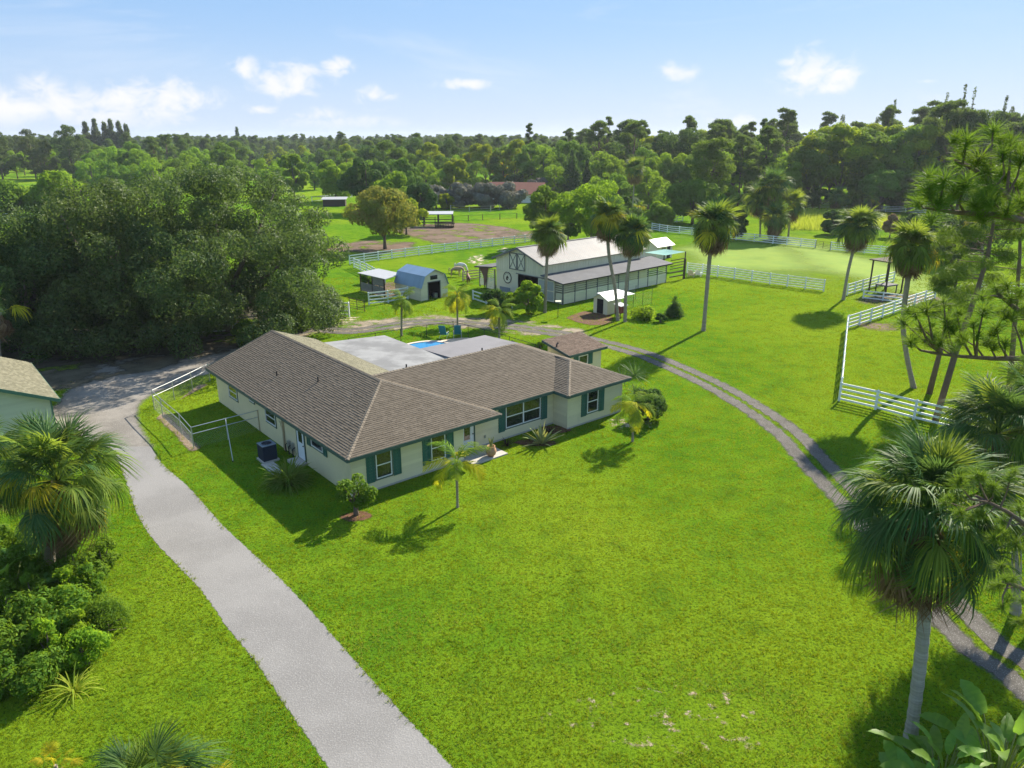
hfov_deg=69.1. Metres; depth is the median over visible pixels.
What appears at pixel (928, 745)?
bird of paradise
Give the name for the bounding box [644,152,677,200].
broadleaf tree
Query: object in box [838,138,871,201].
broadleaf tree
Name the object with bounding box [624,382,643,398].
yucca
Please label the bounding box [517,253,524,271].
loft door
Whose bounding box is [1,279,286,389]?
shaded soil
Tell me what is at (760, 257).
pasture
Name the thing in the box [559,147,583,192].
dark spire
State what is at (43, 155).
feathery pine
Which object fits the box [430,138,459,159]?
broadleaf tree
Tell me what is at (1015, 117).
pine tree
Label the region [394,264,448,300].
gambrel shed
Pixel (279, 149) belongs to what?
broadleaf tree
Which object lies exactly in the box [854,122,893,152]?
broadleaf tree
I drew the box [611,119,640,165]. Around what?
pine tree
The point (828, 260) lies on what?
pasture
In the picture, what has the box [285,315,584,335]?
sandy road
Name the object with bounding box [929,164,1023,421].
slash pine
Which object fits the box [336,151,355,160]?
broadleaf tree
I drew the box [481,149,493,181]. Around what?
broadleaf tree
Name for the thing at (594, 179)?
field belt tree
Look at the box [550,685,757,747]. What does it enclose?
bare patch
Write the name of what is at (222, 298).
live oak
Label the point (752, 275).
rail fence
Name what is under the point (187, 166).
field belt tree
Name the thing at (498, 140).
pine tree
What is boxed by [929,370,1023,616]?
cabbage palm
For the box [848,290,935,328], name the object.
rail fence
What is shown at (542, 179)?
grey tree
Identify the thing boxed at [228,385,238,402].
window
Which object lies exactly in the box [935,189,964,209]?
understory bush
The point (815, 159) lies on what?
broadleaf tree
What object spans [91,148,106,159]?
broadleaf tree
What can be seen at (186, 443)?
bare strip
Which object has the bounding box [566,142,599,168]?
broadleaf tree
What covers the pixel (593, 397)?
window
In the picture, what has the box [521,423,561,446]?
variegated agave
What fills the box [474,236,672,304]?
barn
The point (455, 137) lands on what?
pine tree
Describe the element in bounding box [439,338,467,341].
pool deck
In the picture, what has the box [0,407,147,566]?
cabbage palm
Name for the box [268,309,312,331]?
weedy shrub
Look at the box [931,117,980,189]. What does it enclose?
pine tree
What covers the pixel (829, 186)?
broadleaf tree
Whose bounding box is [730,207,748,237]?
fence bush
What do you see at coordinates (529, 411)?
window
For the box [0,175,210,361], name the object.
live oak
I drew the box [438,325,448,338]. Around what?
lounge chair
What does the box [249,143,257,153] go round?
pine tree
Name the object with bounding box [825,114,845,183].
feathery pine
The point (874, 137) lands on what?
broadleaf tree
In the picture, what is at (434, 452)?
window
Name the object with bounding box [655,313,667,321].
shrub
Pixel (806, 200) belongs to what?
understory bush
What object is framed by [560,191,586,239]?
leafy tree
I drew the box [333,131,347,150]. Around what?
pine tree
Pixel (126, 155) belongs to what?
broadleaf tree
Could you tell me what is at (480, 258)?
bare patch
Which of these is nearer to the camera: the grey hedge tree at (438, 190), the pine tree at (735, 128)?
the grey hedge tree at (438, 190)
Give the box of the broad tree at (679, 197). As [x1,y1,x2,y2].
[653,178,720,223]
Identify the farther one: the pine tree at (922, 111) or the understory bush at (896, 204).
the pine tree at (922, 111)
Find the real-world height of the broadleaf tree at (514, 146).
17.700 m
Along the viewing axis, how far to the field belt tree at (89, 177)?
274.75 m
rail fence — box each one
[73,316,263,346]
[287,302,349,316]
[349,234,535,264]
[353,258,385,283]
[368,286,408,304]
[430,213,516,221]
[450,204,508,211]
[462,269,478,280]
[472,290,512,307]
[651,223,815,247]
[686,262,825,291]
[802,203,925,212]
[830,241,888,254]
[838,382,990,424]
[841,316,848,381]
[846,272,895,295]
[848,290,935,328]
[862,290,902,301]
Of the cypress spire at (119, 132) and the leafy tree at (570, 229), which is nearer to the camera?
the leafy tree at (570, 229)
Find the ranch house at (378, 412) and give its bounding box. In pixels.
[205,330,631,495]
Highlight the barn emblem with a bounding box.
[503,272,511,282]
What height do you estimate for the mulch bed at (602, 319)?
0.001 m
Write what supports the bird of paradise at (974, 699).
on the ground at (660, 735)
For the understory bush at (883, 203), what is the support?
on the ground at (660, 735)
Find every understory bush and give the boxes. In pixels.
[478,177,488,183]
[489,172,504,181]
[505,172,525,181]
[524,175,536,181]
[711,187,740,204]
[739,189,753,204]
[789,189,809,204]
[806,185,834,209]
[844,188,865,208]
[862,196,889,208]
[887,198,913,210]
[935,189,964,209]
[952,188,975,207]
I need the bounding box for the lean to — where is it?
[358,269,396,296]
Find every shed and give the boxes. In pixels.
[321,197,346,205]
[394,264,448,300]
[645,237,674,258]
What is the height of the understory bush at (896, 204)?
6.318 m
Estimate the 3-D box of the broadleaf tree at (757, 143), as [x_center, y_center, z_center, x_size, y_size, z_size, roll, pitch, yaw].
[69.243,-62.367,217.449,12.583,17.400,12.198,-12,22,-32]
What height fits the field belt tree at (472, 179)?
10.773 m
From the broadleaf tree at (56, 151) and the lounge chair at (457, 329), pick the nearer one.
the lounge chair at (457, 329)
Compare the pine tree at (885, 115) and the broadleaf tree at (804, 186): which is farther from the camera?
the pine tree at (885, 115)
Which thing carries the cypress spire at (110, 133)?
on the ground at (660, 735)
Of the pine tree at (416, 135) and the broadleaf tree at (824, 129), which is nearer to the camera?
the broadleaf tree at (824, 129)
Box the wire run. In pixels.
[597,288,652,307]
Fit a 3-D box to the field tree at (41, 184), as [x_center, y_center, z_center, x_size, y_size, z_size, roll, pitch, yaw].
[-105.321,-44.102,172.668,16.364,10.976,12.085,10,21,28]
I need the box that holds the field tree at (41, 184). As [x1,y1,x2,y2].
[21,170,88,210]
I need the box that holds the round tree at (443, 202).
[438,193,454,208]
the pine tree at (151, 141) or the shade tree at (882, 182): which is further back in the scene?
the pine tree at (151, 141)
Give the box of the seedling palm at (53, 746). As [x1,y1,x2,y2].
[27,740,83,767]
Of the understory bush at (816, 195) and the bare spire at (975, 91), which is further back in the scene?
the bare spire at (975, 91)
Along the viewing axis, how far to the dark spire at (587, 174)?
230.50 m
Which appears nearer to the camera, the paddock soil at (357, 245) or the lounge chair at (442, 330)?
the lounge chair at (442, 330)
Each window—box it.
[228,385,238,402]
[264,409,276,428]
[310,440,322,453]
[374,450,393,480]
[430,434,446,461]
[505,398,540,429]
[578,354,588,363]
[586,390,598,414]
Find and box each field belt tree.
[74,158,106,186]
[92,160,130,185]
[120,164,143,186]
[135,158,175,187]
[156,158,185,183]
[185,162,198,177]
[207,162,223,171]
[224,159,253,186]
[247,158,270,183]
[257,161,290,184]
[300,162,320,189]
[387,159,395,173]
[414,160,440,183]
[428,169,454,189]
[455,161,487,186]
[544,164,571,192]
[590,172,616,187]
[603,172,632,196]
[634,167,670,208]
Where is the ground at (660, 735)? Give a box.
[0,139,1023,767]
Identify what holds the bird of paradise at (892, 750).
on the ground at (660, 735)
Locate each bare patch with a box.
[468,255,486,263]
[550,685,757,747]
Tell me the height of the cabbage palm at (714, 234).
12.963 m
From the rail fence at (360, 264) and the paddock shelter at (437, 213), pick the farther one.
the paddock shelter at (437, 213)
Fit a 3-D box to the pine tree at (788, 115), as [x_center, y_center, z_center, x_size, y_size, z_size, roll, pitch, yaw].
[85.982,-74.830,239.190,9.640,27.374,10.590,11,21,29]
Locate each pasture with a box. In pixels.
[677,242,818,271]
[776,238,959,296]
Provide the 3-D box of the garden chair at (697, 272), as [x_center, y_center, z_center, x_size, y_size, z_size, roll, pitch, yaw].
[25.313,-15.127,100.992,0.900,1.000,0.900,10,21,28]
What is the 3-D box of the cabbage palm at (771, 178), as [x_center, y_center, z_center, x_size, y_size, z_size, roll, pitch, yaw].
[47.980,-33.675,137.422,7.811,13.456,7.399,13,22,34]
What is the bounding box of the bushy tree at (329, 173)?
[317,159,352,197]
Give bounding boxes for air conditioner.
[256,439,279,463]
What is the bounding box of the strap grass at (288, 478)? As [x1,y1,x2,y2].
[258,453,319,497]
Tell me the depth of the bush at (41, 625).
26.37 m
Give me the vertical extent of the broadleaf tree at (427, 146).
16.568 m
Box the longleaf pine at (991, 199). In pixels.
[887,118,1023,630]
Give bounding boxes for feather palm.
[383,287,414,335]
[421,441,491,507]
[441,282,473,324]
[480,297,515,337]
[610,391,659,441]
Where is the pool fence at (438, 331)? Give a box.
[348,322,532,345]
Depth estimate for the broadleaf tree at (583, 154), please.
245.80 m
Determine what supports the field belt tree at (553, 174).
on the ground at (660, 735)
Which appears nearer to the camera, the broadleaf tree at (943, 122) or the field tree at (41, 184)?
the field tree at (41, 184)
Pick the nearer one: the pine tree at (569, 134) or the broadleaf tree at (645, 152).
the broadleaf tree at (645, 152)
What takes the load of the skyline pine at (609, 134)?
on the ground at (660, 735)
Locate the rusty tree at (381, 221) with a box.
[341,185,418,248]
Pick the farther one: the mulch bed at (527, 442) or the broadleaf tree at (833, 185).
the broadleaf tree at (833, 185)
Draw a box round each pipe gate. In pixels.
[349,298,364,311]
[815,240,830,248]
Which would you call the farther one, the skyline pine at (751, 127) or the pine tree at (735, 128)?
the pine tree at (735, 128)
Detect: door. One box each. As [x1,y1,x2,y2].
[296,430,304,459]
[463,426,473,447]
[509,252,516,269]
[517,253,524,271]
[538,278,554,301]
[597,298,602,313]
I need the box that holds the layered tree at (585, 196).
[548,179,624,236]
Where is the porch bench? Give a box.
[500,286,512,292]
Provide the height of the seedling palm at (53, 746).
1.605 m
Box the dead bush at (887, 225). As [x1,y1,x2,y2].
[882,214,898,236]
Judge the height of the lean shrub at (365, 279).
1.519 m
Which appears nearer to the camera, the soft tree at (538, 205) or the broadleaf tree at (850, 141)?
the soft tree at (538, 205)
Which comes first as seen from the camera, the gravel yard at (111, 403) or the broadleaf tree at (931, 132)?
the gravel yard at (111, 403)
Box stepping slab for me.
[261,461,279,472]
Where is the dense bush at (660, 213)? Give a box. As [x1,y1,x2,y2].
[643,201,675,227]
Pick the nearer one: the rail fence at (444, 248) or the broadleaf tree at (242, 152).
the rail fence at (444, 248)
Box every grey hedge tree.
[429,184,453,207]
[445,182,474,207]
[467,182,501,208]
[493,181,528,208]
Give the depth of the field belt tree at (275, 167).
267.81 m
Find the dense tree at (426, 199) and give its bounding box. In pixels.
[406,182,437,217]
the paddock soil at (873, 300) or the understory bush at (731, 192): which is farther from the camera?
the understory bush at (731, 192)
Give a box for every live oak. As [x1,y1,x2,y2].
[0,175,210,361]
[0,202,136,364]
[58,160,351,358]
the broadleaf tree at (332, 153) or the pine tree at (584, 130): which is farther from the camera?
the broadleaf tree at (332, 153)
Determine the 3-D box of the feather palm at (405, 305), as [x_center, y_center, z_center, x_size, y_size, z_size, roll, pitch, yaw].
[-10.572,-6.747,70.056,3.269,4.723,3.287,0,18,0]
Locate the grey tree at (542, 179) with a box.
[527,177,554,192]
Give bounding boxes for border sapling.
[0,578,23,627]
[17,572,49,614]
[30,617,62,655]
[46,564,81,604]
[60,608,86,633]
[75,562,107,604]
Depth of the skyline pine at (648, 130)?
276.65 m
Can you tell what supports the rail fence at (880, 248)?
on the ground at (660, 735)
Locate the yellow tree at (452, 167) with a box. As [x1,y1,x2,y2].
[441,158,468,184]
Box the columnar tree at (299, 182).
[277,153,309,196]
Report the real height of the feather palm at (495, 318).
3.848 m
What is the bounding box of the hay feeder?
[434,222,454,227]
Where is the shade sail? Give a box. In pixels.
[645,249,685,269]
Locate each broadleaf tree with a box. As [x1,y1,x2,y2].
[2,150,27,178]
[14,151,31,174]
[46,151,64,171]
[47,149,61,168]
[90,144,107,155]
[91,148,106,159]
[99,146,127,165]
[117,150,140,166]
[121,141,145,159]
[124,149,150,169]
[149,157,164,173]
[179,147,207,164]
[179,153,197,168]
[195,149,209,160]
[208,142,242,167]
[227,140,250,163]
[262,153,272,164]
[275,146,287,154]
[298,145,311,154]
[300,152,317,164]
[313,148,328,164]
[324,149,344,166]
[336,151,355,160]
[338,143,353,162]
[355,148,369,158]
[369,139,407,171]
[386,146,415,170]
[397,137,428,163]
[414,157,428,171]
[416,142,444,167]
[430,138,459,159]
[434,154,449,170]
[452,155,468,164]
[462,143,483,176]
[470,143,498,179]
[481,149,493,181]
[488,145,516,175]
[495,144,518,174]
[499,138,524,173]
[513,142,546,176]
[525,145,556,177]
[544,151,568,178]
[551,140,593,175]
[552,140,569,165]
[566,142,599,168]
[579,160,591,172]
[589,151,618,179]
[602,159,629,183]
[607,139,641,166]
[625,146,657,182]
[639,135,660,152]
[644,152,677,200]
[656,127,703,182]
[659,153,694,184]
[669,154,704,181]
[678,141,706,165]
[698,128,709,136]
[714,151,749,194]
[723,142,747,185]
[731,158,763,191]
[733,140,762,181]
[750,139,791,176]
[767,156,802,187]
[785,167,812,202]
[787,132,849,208]
[787,135,837,207]
[795,125,834,170]
[818,149,847,201]
[823,121,877,187]
[826,143,851,187]
[829,126,898,184]
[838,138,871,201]
[845,157,878,204]
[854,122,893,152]
[873,123,907,148]
[873,134,916,208]
[882,124,942,207]
[894,124,942,209]
[923,116,953,176]
[947,152,980,186]
[977,140,1023,186]
[1014,121,1023,168]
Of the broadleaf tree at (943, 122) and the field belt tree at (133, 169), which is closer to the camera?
the broadleaf tree at (943, 122)
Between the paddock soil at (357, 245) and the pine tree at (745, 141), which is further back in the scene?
the pine tree at (745, 141)
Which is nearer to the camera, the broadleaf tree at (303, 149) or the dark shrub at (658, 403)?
the dark shrub at (658, 403)
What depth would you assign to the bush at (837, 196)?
182.86 m
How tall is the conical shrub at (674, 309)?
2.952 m
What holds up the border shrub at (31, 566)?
on the ground at (660, 735)
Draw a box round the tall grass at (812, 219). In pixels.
[741,206,900,229]
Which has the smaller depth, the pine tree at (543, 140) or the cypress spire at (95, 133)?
the pine tree at (543, 140)
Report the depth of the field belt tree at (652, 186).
191.29 m
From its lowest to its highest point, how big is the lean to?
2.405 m
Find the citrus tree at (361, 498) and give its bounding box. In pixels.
[334,473,377,515]
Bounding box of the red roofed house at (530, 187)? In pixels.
[489,182,546,202]
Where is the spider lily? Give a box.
[41,662,106,708]
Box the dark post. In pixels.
[669,258,685,278]
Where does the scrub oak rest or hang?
on the ground at (660, 735)
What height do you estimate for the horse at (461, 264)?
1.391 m
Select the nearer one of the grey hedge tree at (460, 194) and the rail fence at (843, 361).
the rail fence at (843, 361)
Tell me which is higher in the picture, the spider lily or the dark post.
the dark post
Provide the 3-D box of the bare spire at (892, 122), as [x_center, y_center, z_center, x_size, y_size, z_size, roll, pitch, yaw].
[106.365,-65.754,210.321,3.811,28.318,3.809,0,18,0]
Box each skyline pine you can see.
[602,116,613,151]
[637,123,650,139]
[743,120,756,193]
[756,118,773,173]
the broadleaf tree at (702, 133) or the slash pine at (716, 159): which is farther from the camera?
the broadleaf tree at (702, 133)
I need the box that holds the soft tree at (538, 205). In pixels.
[522,184,574,228]
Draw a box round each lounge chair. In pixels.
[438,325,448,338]
[453,325,461,337]
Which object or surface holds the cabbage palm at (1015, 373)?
on the ground at (660, 735)
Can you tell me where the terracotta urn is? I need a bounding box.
[486,436,495,456]
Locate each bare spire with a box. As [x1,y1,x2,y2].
[888,100,896,126]
[946,85,967,189]
[958,86,976,177]
[1002,95,1008,121]
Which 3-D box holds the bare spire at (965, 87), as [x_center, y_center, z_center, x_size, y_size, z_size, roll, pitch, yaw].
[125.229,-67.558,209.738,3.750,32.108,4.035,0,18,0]
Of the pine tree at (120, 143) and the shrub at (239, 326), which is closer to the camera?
the shrub at (239, 326)
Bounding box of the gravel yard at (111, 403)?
[53,345,238,458]
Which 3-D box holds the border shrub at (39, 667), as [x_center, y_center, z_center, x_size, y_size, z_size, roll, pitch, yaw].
[-16.257,9.863,25.396,1.724,1.428,2.280,0,18,0]
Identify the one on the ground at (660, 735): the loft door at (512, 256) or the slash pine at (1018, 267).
the slash pine at (1018, 267)
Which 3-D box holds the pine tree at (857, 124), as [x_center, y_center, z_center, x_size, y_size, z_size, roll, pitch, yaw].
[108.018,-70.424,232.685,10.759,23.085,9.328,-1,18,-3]
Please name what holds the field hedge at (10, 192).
on the ground at (660, 735)
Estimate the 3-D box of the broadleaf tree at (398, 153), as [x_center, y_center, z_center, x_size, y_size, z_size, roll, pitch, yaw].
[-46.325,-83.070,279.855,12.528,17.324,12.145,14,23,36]
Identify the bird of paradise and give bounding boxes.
[0,541,57,598]
[868,712,986,767]
[878,740,957,767]
[919,679,1023,767]
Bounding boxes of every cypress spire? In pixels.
[81,121,91,138]
[89,118,101,145]
[100,121,107,145]
[106,118,115,143]
[114,120,123,148]
[120,123,133,147]
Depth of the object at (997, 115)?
204.04 m
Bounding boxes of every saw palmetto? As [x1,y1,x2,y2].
[87,715,235,767]
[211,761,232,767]
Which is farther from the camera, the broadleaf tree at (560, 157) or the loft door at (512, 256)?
the broadleaf tree at (560, 157)
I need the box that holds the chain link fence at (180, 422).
[151,363,259,448]
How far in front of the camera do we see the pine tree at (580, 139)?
329.77 m
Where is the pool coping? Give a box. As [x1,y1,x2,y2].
[407,340,448,344]
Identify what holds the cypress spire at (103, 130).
on the ground at (660, 735)
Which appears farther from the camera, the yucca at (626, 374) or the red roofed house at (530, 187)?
the red roofed house at (530, 187)
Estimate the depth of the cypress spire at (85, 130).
472.72 m
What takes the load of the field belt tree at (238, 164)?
on the ground at (660, 735)
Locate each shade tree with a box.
[858,169,905,212]
[889,172,937,212]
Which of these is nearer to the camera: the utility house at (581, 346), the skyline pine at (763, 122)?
the utility house at (581, 346)
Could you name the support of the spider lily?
on the ground at (660, 735)
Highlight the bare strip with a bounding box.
[157,384,207,450]
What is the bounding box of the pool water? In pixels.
[410,342,443,347]
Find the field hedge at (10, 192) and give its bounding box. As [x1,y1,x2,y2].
[0,178,36,216]
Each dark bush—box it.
[479,288,508,310]
[898,213,927,230]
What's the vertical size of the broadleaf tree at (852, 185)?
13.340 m
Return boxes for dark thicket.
[922,212,1013,262]
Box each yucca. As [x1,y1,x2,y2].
[618,366,635,387]
[622,361,650,385]
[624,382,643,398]
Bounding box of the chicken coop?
[592,291,623,314]
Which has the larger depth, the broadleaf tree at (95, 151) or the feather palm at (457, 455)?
the broadleaf tree at (95, 151)
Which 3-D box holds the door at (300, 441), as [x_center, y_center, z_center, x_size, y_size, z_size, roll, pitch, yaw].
[-12.217,3.459,42.983,0.100,1.880,0.900,-15,24,-38]
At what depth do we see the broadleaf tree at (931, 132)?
185.67 m
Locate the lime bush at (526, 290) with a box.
[512,280,543,313]
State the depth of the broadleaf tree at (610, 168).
230.84 m
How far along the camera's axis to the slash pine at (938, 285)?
52.39 m
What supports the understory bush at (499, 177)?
on the ground at (660, 735)
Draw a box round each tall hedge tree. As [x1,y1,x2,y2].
[244,153,262,168]
[271,153,285,165]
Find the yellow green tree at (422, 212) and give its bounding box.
[389,197,428,234]
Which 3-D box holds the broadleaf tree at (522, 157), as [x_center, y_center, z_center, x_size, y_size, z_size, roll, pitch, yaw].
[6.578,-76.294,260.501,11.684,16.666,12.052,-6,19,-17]
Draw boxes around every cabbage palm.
[0,284,31,356]
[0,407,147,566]
[0,414,34,512]
[526,211,567,312]
[589,195,628,320]
[611,211,655,321]
[623,156,645,206]
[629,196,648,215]
[685,195,746,330]
[741,180,775,236]
[753,165,795,216]
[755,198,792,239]
[781,186,808,236]
[821,413,1023,748]
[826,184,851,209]
[830,204,887,299]
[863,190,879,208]
[880,214,942,388]
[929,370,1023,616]
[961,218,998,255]
[971,361,1023,455]
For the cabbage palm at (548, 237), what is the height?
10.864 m
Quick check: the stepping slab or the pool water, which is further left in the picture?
the stepping slab
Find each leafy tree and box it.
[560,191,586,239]
[613,194,641,218]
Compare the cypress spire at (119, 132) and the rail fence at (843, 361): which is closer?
the rail fence at (843, 361)
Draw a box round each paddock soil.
[327,240,414,253]
[367,282,394,295]
[397,223,519,242]
[498,231,531,237]
[859,323,894,329]
[862,294,948,305]
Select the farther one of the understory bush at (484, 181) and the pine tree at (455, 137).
the pine tree at (455, 137)
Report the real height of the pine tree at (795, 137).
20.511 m
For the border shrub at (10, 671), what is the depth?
25.22 m
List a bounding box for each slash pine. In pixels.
[690,137,735,197]
[910,263,978,393]
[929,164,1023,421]
[962,175,1023,387]
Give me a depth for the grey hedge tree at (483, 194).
194.67 m
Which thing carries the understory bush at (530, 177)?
on the ground at (660, 735)
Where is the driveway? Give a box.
[111,446,451,767]
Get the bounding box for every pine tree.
[117,136,127,148]
[144,136,162,160]
[158,134,176,157]
[177,138,188,154]
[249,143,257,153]
[266,141,274,151]
[323,141,331,150]
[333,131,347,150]
[362,140,375,147]
[389,134,396,147]
[390,138,403,150]
[410,132,422,156]
[430,139,438,151]
[451,133,465,152]
[490,136,503,147]
[538,136,548,145]
[560,127,576,149]
[575,130,585,144]
[578,128,596,153]
[584,120,610,158]
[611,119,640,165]
[649,132,662,153]
[656,134,677,178]
[676,115,699,139]
[701,118,736,148]
[705,124,727,151]
[723,123,736,140]
[726,134,758,205]
[731,130,742,184]
[738,124,753,187]
[749,125,784,181]
[759,118,784,141]
[772,107,798,156]
[776,120,799,151]
[785,131,802,143]
[819,111,838,184]
[850,120,866,129]
[878,104,904,125]
[907,105,930,127]
[921,98,972,205]
[921,99,941,125]
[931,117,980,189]
[968,122,1001,179]
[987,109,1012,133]
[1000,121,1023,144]
[1006,112,1023,121]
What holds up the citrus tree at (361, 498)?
on the mulch bed at (367, 515)
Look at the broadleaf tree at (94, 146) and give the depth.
355.27 m
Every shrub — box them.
[0,523,43,564]
[0,542,58,591]
[0,589,51,663]
[0,647,24,701]
[7,644,71,698]
[20,583,95,644]
[29,537,82,562]
[47,540,111,588]
[61,624,113,670]
[81,535,121,568]
[84,592,134,633]
[230,318,254,342]
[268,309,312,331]
[361,274,371,284]
[534,342,543,349]
[633,387,667,419]
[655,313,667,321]
[663,296,683,318]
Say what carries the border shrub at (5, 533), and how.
on the ground at (660, 735)
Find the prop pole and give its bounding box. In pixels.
[225,419,233,461]
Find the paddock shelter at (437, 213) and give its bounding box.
[419,211,452,226]
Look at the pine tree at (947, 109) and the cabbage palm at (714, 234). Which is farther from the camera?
the pine tree at (947, 109)
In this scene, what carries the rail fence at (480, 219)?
on the ground at (660, 735)
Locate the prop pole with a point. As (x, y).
(229, 441)
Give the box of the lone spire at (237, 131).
[235,126,240,136]
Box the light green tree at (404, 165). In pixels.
[391,157,422,190]
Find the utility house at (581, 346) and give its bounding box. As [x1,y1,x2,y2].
[541,331,607,367]
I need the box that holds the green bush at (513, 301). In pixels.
[503,292,520,310]
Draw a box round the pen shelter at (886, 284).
[868,257,903,294]
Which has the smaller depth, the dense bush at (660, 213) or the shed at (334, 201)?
the dense bush at (660, 213)
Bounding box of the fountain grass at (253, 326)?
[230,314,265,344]
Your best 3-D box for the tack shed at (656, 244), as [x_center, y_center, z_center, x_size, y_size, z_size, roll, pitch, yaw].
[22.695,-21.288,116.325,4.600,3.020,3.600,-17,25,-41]
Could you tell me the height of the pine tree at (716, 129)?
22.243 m
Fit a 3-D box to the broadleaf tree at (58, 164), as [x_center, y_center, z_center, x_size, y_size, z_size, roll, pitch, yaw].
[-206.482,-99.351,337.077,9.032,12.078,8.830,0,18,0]
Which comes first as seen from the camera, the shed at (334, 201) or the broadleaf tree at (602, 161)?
the shed at (334, 201)
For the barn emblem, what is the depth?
89.61 m
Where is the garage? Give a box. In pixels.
[0,357,60,448]
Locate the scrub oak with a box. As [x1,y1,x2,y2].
[820,209,847,234]
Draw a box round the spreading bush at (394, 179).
[369,170,407,194]
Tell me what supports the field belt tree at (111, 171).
on the ground at (660, 735)
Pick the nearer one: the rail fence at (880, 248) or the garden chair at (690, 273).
the garden chair at (690, 273)
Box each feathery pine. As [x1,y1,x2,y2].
[0,132,17,179]
[0,140,14,175]
[8,135,26,171]
[15,128,36,155]
[16,136,45,178]
[25,139,59,173]
[50,124,90,178]
[62,145,84,170]
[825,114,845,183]
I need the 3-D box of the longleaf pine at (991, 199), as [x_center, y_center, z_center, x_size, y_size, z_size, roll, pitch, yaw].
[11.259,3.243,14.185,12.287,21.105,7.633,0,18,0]
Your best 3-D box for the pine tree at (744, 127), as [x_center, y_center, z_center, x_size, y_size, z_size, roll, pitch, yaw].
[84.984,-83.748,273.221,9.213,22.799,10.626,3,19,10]
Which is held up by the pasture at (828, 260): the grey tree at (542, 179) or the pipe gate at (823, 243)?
the pipe gate at (823, 243)
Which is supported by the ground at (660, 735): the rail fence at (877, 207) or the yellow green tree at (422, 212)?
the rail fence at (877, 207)
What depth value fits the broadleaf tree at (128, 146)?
320.84 m
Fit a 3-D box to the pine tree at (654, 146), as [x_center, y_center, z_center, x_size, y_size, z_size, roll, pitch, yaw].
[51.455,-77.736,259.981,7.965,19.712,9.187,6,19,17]
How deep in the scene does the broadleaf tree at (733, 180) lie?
198.03 m
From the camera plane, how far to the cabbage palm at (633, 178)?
180.59 m
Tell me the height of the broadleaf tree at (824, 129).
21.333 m
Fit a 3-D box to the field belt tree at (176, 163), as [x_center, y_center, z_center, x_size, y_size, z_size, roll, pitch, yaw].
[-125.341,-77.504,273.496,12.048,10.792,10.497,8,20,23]
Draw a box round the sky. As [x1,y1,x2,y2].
[0,0,1023,138]
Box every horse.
[448,266,465,275]
[454,263,467,272]
[466,270,469,283]
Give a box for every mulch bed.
[340,511,371,520]
[515,439,555,445]
[542,425,570,433]
[566,311,612,324]
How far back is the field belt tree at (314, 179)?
264.11 m
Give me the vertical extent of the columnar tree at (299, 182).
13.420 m
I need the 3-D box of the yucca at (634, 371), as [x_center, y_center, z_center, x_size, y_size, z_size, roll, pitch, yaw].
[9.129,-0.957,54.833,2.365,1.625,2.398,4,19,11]
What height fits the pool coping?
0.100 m
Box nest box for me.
[614,302,623,317]
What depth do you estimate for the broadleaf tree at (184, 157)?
289.50 m
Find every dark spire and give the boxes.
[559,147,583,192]
[581,157,592,183]
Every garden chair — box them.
[687,270,694,276]
[694,269,701,276]
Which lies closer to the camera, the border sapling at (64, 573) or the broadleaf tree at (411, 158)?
the border sapling at (64, 573)
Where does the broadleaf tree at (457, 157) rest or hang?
on the ground at (660, 735)
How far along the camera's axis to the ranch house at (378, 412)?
46.20 m
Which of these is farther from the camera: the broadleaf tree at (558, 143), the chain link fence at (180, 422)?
the broadleaf tree at (558, 143)
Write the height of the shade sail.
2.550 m
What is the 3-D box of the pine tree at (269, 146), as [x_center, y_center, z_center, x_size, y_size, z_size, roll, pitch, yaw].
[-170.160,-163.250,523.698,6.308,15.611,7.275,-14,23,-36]
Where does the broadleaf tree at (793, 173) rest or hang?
on the ground at (660, 735)
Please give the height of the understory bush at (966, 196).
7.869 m
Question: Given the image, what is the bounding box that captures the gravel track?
[289,319,1023,700]
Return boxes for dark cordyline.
[499,438,513,446]
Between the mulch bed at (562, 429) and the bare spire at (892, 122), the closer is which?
the mulch bed at (562, 429)
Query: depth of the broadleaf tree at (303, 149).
414.93 m
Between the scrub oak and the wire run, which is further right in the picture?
the scrub oak
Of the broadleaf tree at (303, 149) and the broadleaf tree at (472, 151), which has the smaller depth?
the broadleaf tree at (472, 151)
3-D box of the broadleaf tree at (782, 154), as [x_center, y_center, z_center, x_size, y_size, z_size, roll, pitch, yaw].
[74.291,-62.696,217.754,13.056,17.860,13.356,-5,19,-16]
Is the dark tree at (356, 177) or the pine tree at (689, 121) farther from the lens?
the pine tree at (689, 121)
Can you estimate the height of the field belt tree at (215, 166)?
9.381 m
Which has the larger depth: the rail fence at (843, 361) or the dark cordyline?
the rail fence at (843, 361)
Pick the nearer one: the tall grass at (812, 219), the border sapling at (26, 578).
the border sapling at (26, 578)
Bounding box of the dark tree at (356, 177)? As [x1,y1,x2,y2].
[336,157,389,195]

